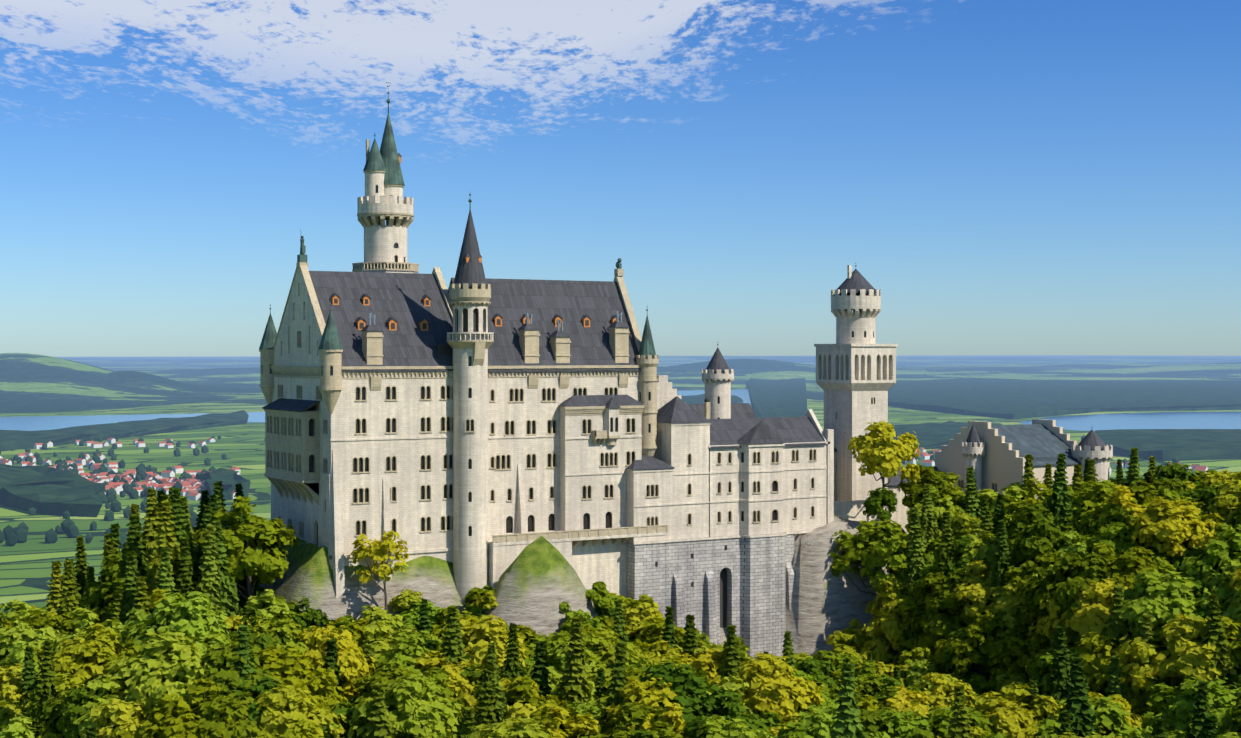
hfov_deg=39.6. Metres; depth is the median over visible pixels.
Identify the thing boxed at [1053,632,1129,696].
tree
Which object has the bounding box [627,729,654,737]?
tree
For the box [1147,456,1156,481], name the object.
tree
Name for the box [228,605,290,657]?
tree
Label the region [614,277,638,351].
palas gable
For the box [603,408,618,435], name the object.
oriel
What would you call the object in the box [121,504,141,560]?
tree
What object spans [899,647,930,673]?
tree
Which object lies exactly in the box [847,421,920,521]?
tree
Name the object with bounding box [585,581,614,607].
bush
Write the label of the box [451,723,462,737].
tree
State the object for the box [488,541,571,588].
terrace base
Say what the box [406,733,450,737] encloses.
tree
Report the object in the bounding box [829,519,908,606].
tree
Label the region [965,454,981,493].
gate turret
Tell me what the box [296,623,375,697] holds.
tree
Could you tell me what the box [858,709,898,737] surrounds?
tree
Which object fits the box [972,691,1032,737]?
tree
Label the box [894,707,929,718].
tree
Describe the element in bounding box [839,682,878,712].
tree
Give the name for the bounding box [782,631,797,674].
tree
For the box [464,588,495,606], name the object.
bush
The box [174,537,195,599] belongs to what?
tree
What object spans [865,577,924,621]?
tree
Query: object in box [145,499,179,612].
tree
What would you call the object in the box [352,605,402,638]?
tree
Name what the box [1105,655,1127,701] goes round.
tree
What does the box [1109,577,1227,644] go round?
tree
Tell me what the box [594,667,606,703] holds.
tree
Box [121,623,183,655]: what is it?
tree
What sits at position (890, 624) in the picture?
tree
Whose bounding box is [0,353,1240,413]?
hills
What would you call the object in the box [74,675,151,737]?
tree
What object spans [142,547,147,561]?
tree
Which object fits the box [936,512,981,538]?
tree
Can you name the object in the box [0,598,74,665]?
tree
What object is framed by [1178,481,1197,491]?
tree
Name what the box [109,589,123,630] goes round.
tree
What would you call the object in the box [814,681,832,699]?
tree
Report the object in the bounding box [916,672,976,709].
tree
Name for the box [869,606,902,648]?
tree
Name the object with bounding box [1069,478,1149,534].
tree
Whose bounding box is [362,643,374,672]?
tree
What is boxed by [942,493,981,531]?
tree
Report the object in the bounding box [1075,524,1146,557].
tree
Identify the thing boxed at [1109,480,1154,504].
tree
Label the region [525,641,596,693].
tree
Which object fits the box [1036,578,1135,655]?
tree
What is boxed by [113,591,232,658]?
tree
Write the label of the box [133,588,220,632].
tree
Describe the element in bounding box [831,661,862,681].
tree
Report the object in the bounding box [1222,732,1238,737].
tree
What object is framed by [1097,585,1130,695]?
tree
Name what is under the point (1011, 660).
tree
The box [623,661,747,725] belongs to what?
tree
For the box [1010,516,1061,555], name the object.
tree
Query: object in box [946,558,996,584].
tree
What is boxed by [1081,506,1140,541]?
tree
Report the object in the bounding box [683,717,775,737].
tree
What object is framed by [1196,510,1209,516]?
tree
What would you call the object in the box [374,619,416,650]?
tree
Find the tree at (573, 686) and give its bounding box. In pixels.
[556,615,592,706]
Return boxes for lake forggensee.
[0,389,750,430]
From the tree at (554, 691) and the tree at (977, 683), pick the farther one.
the tree at (977, 683)
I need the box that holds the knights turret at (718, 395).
[705,380,730,418]
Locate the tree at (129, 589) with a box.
[120,550,139,630]
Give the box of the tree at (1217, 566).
[1201,562,1230,590]
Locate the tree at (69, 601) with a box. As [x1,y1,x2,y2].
[57,558,78,617]
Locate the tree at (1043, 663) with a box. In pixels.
[1015,643,1106,699]
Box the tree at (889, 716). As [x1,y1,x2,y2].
[870,707,933,737]
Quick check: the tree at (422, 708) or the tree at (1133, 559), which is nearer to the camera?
the tree at (422, 708)
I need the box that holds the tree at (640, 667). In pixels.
[628,658,660,673]
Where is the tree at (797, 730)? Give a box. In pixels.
[757,721,807,737]
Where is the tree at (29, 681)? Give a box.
[17,646,38,711]
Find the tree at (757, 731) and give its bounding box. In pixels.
[754,730,772,737]
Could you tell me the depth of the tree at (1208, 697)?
231.51 m
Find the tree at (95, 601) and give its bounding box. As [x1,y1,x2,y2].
[82,553,126,625]
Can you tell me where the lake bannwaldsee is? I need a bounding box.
[1018,412,1240,430]
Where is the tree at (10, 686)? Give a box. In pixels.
[0,662,23,730]
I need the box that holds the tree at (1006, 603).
[980,582,1035,641]
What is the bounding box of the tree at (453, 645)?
[437,605,466,667]
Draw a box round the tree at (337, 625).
[326,618,374,644]
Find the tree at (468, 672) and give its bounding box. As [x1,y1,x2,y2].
[452,663,516,714]
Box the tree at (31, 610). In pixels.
[0,604,43,622]
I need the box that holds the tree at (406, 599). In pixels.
[388,589,422,613]
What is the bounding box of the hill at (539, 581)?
[260,515,983,681]
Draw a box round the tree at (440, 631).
[431,607,482,638]
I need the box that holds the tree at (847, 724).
[830,660,866,737]
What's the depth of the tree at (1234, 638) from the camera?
243.65 m
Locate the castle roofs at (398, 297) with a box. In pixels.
[262,153,1106,487]
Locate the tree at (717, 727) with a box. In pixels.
[688,714,757,737]
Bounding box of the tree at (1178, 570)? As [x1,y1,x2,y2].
[1170,554,1207,578]
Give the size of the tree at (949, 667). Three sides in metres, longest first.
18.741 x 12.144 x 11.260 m
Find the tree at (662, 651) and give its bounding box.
[641,639,682,665]
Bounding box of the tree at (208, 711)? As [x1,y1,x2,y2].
[173,690,263,737]
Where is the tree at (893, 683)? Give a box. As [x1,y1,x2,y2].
[869,676,923,703]
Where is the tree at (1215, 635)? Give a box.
[1202,594,1236,705]
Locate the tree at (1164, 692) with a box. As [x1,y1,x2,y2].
[1138,683,1191,737]
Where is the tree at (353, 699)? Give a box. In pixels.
[348,691,361,704]
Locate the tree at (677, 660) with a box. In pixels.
[668,656,690,672]
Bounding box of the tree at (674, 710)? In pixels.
[631,702,685,736]
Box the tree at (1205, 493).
[1179,482,1220,508]
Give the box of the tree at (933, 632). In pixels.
[896,593,961,654]
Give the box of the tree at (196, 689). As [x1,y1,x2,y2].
[140,678,221,737]
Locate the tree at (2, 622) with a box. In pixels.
[0,613,8,665]
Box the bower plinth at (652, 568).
[627,534,793,644]
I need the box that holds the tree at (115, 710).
[80,698,151,737]
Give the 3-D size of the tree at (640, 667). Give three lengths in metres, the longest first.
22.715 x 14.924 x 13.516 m
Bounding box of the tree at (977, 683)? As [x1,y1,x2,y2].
[955,675,995,696]
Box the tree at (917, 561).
[899,507,929,601]
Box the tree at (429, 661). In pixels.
[412,651,476,701]
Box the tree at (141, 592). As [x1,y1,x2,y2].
[129,576,150,636]
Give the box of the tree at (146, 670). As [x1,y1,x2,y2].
[106,628,218,718]
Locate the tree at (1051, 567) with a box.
[1018,564,1056,627]
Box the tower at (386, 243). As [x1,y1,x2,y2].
[364,225,406,268]
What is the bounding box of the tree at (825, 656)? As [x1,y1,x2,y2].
[812,650,861,677]
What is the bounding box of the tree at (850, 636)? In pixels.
[826,618,871,647]
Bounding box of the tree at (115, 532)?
[99,523,123,581]
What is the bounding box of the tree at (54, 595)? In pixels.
[46,561,62,612]
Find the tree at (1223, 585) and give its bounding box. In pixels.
[1197,553,1240,610]
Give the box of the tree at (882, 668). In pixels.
[873,659,909,687]
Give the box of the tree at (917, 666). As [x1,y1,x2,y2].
[895,658,941,686]
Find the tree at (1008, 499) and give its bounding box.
[992,494,1018,523]
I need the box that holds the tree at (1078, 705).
[1055,657,1098,737]
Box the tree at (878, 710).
[872,709,901,718]
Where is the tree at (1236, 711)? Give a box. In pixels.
[1216,700,1240,737]
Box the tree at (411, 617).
[400,598,443,628]
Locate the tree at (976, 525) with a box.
[952,519,980,544]
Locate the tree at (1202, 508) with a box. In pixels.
[1184,495,1214,514]
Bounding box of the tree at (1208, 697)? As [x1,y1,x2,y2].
[1197,680,1213,715]
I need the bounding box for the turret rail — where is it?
[447,332,493,333]
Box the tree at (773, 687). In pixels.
[703,652,825,724]
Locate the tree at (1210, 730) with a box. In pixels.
[1200,715,1218,737]
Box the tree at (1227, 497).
[1200,471,1240,521]
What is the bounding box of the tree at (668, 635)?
[661,606,676,648]
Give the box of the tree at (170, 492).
[168,486,173,501]
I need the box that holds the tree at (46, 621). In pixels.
[21,605,81,635]
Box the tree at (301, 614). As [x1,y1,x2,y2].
[252,595,312,625]
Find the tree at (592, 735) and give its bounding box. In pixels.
[577,721,605,737]
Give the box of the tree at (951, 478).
[938,472,964,504]
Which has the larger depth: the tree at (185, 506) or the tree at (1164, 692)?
the tree at (185, 506)
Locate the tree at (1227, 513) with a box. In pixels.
[1214,504,1240,523]
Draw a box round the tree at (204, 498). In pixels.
[192,490,209,535]
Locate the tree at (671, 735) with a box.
[662,732,686,737]
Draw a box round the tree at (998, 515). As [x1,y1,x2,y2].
[992,493,1008,550]
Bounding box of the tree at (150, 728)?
[108,708,200,737]
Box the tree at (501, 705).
[476,642,507,731]
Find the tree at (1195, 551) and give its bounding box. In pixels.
[1156,541,1205,570]
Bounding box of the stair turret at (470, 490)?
[453,303,487,606]
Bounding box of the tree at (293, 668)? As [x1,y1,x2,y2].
[255,645,352,730]
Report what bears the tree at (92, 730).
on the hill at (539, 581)
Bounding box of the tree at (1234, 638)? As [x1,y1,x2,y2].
[1166,616,1240,689]
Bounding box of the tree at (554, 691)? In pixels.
[551,681,599,706]
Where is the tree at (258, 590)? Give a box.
[228,483,263,609]
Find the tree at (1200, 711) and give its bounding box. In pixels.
[1185,680,1211,737]
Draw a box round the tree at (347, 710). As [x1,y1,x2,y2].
[319,701,361,737]
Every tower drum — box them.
[365,172,384,217]
[378,186,402,219]
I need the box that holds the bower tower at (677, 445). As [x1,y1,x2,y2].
[653,425,709,539]
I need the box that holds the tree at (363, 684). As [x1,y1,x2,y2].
[351,666,416,709]
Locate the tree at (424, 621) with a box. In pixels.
[417,598,436,647]
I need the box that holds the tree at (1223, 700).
[1151,677,1240,734]
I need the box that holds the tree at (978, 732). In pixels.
[932,726,989,737]
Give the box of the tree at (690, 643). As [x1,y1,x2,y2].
[682,614,698,659]
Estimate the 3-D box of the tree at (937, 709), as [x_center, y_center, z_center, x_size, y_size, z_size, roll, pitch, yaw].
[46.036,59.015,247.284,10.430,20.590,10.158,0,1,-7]
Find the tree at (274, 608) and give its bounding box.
[241,589,289,626]
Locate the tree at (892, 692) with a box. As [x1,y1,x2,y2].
[873,686,916,709]
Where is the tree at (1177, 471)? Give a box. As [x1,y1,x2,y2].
[1124,462,1200,485]
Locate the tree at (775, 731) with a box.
[766,712,801,736]
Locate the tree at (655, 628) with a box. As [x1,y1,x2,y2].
[635,617,704,650]
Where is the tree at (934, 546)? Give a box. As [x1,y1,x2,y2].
[924,537,959,565]
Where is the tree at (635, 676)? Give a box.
[592,666,651,713]
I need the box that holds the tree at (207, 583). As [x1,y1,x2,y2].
[194,524,228,616]
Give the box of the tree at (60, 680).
[26,672,82,737]
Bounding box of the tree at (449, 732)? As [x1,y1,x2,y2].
[395,711,451,737]
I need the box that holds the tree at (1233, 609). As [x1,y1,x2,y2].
[1220,591,1240,640]
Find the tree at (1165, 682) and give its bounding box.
[1099,649,1178,698]
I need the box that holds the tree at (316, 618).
[288,597,328,631]
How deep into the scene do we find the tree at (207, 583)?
263.12 m
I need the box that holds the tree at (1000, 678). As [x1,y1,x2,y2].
[988,665,1029,688]
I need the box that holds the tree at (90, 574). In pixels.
[84,566,96,600]
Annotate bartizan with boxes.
[260,352,273,384]
[320,352,341,387]
[639,367,656,445]
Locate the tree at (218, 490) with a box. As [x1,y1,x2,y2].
[213,481,226,525]
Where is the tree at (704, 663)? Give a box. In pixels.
[673,648,724,682]
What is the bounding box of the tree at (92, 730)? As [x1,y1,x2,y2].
[85,724,98,737]
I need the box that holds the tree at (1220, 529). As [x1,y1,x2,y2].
[1205,524,1234,554]
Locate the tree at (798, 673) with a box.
[781,670,838,726]
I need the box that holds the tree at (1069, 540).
[1058,530,1095,560]
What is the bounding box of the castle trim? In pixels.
[259,139,1112,598]
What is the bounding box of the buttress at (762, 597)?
[673,536,795,659]
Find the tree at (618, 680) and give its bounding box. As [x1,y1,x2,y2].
[600,640,629,727]
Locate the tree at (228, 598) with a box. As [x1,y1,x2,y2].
[211,520,239,616]
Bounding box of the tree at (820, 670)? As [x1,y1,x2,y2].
[794,657,837,689]
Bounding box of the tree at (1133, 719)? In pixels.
[1066,692,1145,735]
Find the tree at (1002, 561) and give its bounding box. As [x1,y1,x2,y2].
[985,519,1013,681]
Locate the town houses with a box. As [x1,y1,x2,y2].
[0,438,1207,500]
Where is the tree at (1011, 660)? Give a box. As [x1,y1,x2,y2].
[988,628,1073,680]
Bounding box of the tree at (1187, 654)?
[1115,614,1240,715]
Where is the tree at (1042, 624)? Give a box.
[1028,611,1073,658]
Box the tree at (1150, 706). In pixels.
[1143,699,1156,712]
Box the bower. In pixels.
[709,441,826,536]
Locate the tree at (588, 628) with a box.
[582,623,609,633]
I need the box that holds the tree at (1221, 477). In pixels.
[1197,470,1235,491]
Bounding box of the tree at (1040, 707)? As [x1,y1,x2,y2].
[1000,681,1062,737]
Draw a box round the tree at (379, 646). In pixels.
[352,620,419,689]
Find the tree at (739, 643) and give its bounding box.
[708,636,748,678]
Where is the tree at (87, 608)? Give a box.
[77,605,90,629]
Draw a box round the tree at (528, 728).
[475,717,549,737]
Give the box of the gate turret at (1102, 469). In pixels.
[1080,458,1109,481]
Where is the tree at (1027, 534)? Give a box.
[996,502,1081,566]
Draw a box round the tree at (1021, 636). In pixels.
[1018,632,1025,641]
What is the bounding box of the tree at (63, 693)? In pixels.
[60,689,68,737]
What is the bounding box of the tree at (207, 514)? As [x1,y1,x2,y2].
[191,505,212,586]
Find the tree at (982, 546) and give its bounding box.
[954,528,997,567]
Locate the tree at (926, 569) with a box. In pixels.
[909,564,933,607]
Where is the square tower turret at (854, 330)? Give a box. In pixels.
[836,313,875,343]
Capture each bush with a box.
[339,615,374,635]
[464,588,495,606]
[469,585,492,615]
[476,591,498,610]
[477,613,486,618]
[559,601,591,622]
[583,615,612,633]
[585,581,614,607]
[593,602,615,615]
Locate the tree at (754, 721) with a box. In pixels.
[704,692,788,734]
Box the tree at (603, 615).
[593,595,625,623]
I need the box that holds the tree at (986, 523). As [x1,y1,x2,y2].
[978,494,996,545]
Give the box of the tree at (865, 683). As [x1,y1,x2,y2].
[827,674,884,705]
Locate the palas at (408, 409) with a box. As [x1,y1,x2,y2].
[271,373,452,568]
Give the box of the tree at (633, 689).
[605,678,700,736]
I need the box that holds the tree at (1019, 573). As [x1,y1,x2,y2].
[993,561,1045,627]
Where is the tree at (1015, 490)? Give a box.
[963,482,1027,513]
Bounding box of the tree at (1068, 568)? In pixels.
[1010,552,1106,651]
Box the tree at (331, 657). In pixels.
[322,638,348,715]
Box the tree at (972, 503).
[963,465,982,518]
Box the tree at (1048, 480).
[1040,463,1053,501]
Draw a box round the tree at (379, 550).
[348,530,408,609]
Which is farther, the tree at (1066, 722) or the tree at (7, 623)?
the tree at (7, 623)
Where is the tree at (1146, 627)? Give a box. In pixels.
[1127,613,1162,716]
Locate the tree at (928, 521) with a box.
[919,484,939,553]
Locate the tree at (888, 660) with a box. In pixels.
[852,639,898,665]
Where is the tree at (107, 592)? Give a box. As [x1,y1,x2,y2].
[97,578,136,620]
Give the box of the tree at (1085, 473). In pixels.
[1082,459,1088,481]
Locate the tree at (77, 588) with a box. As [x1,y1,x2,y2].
[62,558,81,601]
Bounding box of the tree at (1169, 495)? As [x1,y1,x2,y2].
[1157,488,1194,505]
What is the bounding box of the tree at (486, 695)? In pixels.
[474,663,499,736]
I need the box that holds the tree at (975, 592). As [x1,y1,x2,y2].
[954,559,997,618]
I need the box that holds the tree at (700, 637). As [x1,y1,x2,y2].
[675,632,710,654]
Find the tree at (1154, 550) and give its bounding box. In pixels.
[1140,516,1213,564]
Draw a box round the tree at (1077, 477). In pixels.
[1071,463,1083,496]
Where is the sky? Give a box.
[0,0,1240,356]
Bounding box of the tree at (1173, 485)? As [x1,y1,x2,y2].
[1153,478,1187,494]
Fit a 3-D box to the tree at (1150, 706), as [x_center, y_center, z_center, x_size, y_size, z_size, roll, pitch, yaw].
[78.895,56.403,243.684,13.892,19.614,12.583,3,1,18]
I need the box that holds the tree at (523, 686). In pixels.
[473,676,575,731]
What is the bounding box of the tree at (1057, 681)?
[1043,625,1070,719]
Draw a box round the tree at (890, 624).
[860,603,918,661]
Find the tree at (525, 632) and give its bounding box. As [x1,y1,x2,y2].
[504,625,543,660]
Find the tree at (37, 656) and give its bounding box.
[2,648,55,693]
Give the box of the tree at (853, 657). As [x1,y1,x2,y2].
[833,654,863,671]
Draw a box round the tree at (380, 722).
[364,681,396,737]
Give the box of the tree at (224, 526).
[221,522,241,615]
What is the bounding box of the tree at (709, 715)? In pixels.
[696,712,731,720]
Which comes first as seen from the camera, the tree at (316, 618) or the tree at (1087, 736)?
the tree at (1087, 736)
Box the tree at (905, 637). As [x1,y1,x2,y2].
[896,629,909,664]
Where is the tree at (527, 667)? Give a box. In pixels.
[521,657,534,673]
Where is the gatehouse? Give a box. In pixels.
[935,458,1079,499]
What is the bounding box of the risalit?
[560,405,641,597]
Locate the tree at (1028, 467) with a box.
[1019,454,1036,501]
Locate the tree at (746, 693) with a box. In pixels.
[743,689,763,718]
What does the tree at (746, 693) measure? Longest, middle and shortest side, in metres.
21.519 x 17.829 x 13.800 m
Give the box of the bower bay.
[739,443,782,534]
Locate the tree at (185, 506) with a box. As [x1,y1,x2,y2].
[180,495,196,566]
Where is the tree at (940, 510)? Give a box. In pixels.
[905,486,960,535]
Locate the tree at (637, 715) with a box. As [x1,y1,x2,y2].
[596,703,672,737]
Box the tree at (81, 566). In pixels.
[74,535,88,600]
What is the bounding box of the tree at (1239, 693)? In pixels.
[1236,677,1240,702]
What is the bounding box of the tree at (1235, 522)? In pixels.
[1229,513,1240,531]
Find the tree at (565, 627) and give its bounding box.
[557,620,608,640]
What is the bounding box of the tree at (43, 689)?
[26,641,63,737]
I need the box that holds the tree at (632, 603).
[601,594,658,640]
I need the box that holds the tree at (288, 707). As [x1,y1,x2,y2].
[214,683,346,737]
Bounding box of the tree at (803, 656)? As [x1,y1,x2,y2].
[793,652,811,667]
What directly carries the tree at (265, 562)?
on the hill at (539, 581)
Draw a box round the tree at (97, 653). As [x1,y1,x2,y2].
[51,623,122,692]
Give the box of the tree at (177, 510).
[170,487,195,587]
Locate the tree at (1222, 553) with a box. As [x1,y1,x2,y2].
[1173,524,1240,596]
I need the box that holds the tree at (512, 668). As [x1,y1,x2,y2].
[499,623,524,679]
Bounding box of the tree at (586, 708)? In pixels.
[567,698,606,728]
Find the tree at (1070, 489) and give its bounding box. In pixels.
[1067,485,1079,522]
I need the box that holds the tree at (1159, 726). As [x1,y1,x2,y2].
[1150,715,1168,737]
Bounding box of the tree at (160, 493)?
[156,490,165,519]
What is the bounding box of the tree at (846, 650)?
[830,643,866,663]
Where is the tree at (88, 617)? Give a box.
[35,607,126,684]
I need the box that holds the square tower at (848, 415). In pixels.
[824,390,887,521]
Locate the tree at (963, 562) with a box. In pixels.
[932,535,986,577]
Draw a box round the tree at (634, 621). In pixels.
[623,602,674,643]
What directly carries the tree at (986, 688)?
on the hill at (539, 581)
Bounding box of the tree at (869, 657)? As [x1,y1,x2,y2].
[865,652,873,673]
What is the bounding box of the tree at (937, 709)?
[928,707,945,717]
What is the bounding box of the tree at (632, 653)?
[582,631,652,688]
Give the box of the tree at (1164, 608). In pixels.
[1119,568,1240,640]
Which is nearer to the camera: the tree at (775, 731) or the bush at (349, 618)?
the tree at (775, 731)
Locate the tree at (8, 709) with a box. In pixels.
[0,688,34,735]
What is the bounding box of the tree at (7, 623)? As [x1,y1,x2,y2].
[0,611,21,628]
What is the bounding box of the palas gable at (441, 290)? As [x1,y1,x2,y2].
[433,270,452,319]
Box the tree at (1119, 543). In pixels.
[1112,540,1150,557]
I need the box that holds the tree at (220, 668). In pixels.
[171,638,279,701]
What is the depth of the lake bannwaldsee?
4844.56 m
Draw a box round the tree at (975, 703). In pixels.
[944,691,979,707]
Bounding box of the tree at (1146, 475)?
[1142,472,1151,483]
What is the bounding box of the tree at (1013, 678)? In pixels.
[988,672,1027,699]
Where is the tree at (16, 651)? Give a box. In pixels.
[4,640,41,681]
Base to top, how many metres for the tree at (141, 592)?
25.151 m
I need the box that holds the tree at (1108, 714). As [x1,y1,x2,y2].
[1024,696,1152,737]
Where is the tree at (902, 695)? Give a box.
[878,686,929,713]
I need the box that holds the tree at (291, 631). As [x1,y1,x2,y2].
[231,618,307,658]
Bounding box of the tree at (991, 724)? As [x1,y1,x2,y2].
[980,715,995,732]
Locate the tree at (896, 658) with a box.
[892,633,935,662]
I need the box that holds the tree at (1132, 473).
[1121,447,1140,486]
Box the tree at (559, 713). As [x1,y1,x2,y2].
[534,702,599,737]
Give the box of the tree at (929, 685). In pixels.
[919,680,952,713]
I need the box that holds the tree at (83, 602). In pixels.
[50,596,86,616]
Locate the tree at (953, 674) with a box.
[950,671,966,679]
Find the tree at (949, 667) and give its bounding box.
[942,627,997,682]
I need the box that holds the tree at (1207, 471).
[1198,470,1217,486]
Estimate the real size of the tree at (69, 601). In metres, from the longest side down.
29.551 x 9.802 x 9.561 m
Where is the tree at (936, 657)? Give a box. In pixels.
[927,638,984,675]
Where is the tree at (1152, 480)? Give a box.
[1149,476,1155,490]
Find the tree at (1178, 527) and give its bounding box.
[1131,496,1224,555]
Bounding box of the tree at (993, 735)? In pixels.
[982,733,999,737]
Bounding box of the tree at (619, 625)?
[611,599,629,641]
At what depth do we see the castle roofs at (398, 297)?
295.24 m
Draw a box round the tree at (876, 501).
[862,487,897,520]
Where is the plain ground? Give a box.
[0,355,1240,613]
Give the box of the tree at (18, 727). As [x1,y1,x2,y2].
[0,716,37,737]
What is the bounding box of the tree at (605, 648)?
[582,628,655,689]
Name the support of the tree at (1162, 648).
on the hill at (539, 581)
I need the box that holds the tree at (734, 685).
[701,676,754,713]
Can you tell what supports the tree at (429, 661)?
on the hill at (539, 581)
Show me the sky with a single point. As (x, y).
(1009, 177)
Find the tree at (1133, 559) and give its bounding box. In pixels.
[1094,546,1158,591]
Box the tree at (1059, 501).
[1044,453,1076,530]
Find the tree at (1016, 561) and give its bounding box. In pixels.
[1012,556,1035,569]
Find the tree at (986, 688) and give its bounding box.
[979,686,994,695]
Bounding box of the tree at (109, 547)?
[99,539,118,582]
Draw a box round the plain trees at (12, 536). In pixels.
[0,431,1200,547]
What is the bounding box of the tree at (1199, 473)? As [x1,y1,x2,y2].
[1190,470,1204,480]
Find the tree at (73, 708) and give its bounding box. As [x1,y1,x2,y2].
[36,683,118,737]
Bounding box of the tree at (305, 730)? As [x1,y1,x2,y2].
[255,720,323,737]
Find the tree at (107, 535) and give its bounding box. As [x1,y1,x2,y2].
[98,533,110,582]
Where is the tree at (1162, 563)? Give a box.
[1124,546,1176,579]
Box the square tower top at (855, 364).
[816,346,895,382]
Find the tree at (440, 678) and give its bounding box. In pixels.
[421,667,474,713]
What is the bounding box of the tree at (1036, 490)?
[994,478,1052,543]
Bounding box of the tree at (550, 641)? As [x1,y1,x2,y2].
[525,632,570,670]
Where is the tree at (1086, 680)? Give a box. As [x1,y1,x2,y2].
[1083,678,1088,694]
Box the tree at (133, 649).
[104,643,145,685]
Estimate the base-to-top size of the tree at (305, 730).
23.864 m
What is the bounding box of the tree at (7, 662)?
[0,629,58,667]
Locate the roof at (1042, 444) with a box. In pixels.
[991,424,1082,466]
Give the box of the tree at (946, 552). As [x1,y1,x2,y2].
[934,511,957,612]
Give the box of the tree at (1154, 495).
[1147,490,1157,500]
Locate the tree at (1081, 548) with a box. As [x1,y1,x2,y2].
[1049,542,1087,566]
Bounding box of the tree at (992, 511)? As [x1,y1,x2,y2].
[989,502,1021,520]
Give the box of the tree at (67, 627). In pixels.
[59,617,95,637]
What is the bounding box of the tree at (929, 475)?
[895,464,957,509]
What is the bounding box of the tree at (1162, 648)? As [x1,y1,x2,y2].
[1156,643,1170,681]
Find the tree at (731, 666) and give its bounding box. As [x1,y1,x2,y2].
[720,625,742,682]
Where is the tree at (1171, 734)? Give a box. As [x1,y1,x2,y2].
[1144,723,1179,737]
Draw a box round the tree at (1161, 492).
[1157,489,1166,499]
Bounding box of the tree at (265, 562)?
[193,496,298,601]
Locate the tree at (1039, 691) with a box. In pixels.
[1020,687,1043,701]
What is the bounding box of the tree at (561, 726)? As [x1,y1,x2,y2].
[537,693,568,731]
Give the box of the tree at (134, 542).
[117,515,147,585]
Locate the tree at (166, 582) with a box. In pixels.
[153,546,177,610]
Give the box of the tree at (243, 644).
[235,624,256,679]
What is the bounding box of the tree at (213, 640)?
[183,624,231,666]
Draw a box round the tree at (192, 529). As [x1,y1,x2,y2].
[180,496,196,540]
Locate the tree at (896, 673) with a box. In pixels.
[891,666,901,691]
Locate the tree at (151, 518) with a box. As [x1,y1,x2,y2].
[139,488,159,563]
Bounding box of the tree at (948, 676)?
[909,672,954,690]
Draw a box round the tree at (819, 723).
[781,704,890,737]
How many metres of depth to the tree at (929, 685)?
264.49 m
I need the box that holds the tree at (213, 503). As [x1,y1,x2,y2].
[199,493,241,608]
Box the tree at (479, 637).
[424,614,527,679]
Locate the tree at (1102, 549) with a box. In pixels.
[1064,542,1138,600]
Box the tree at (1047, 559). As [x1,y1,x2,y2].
[1016,552,1060,604]
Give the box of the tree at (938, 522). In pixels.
[934,500,972,531]
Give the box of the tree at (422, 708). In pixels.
[347,672,467,737]
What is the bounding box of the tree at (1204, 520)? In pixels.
[1195,513,1226,530]
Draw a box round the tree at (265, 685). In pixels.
[203,677,281,730]
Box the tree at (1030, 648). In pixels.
[1024,645,1071,680]
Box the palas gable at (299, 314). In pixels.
[274,267,321,365]
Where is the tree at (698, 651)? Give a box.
[692,643,750,667]
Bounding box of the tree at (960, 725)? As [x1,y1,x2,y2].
[948,685,974,737]
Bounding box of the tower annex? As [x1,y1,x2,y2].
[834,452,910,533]
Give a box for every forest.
[0,410,248,450]
[0,464,106,516]
[197,468,250,500]
[681,394,742,403]
[747,378,806,417]
[888,378,1240,418]
[893,421,1002,448]
[1095,429,1240,460]
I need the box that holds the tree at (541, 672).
[530,641,552,696]
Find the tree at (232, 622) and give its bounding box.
[221,615,261,635]
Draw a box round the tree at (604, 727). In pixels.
[588,702,668,737]
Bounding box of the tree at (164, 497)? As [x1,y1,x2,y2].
[159,494,169,520]
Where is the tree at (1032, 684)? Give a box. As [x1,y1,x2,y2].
[1027,679,1038,698]
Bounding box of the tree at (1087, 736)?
[1057,732,1121,737]
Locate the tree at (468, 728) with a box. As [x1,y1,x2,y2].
[459,707,477,737]
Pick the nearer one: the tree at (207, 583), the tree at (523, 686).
the tree at (523, 686)
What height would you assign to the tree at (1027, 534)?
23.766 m
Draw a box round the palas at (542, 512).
[488,372,638,539]
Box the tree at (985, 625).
[945,610,1028,679]
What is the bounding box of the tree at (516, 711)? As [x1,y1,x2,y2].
[455,677,552,726]
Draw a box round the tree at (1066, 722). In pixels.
[1057,710,1073,737]
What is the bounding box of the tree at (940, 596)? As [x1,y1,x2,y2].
[901,568,976,638]
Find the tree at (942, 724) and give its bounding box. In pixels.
[904,707,1006,737]
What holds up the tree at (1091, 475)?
on the hill at (539, 581)
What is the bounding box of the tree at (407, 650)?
[366,630,471,681]
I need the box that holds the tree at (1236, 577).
[1229,569,1240,596]
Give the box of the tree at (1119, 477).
[1115,459,1125,484]
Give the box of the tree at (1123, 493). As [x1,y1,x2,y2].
[1090,485,1146,530]
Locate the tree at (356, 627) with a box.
[328,618,368,646]
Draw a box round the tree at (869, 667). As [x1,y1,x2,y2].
[853,662,891,687]
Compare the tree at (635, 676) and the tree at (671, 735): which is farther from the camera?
the tree at (635, 676)
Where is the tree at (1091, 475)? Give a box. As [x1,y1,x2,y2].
[1084,459,1097,485]
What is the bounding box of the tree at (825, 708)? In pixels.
[814,700,839,709]
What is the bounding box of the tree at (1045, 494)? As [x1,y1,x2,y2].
[1041,488,1052,505]

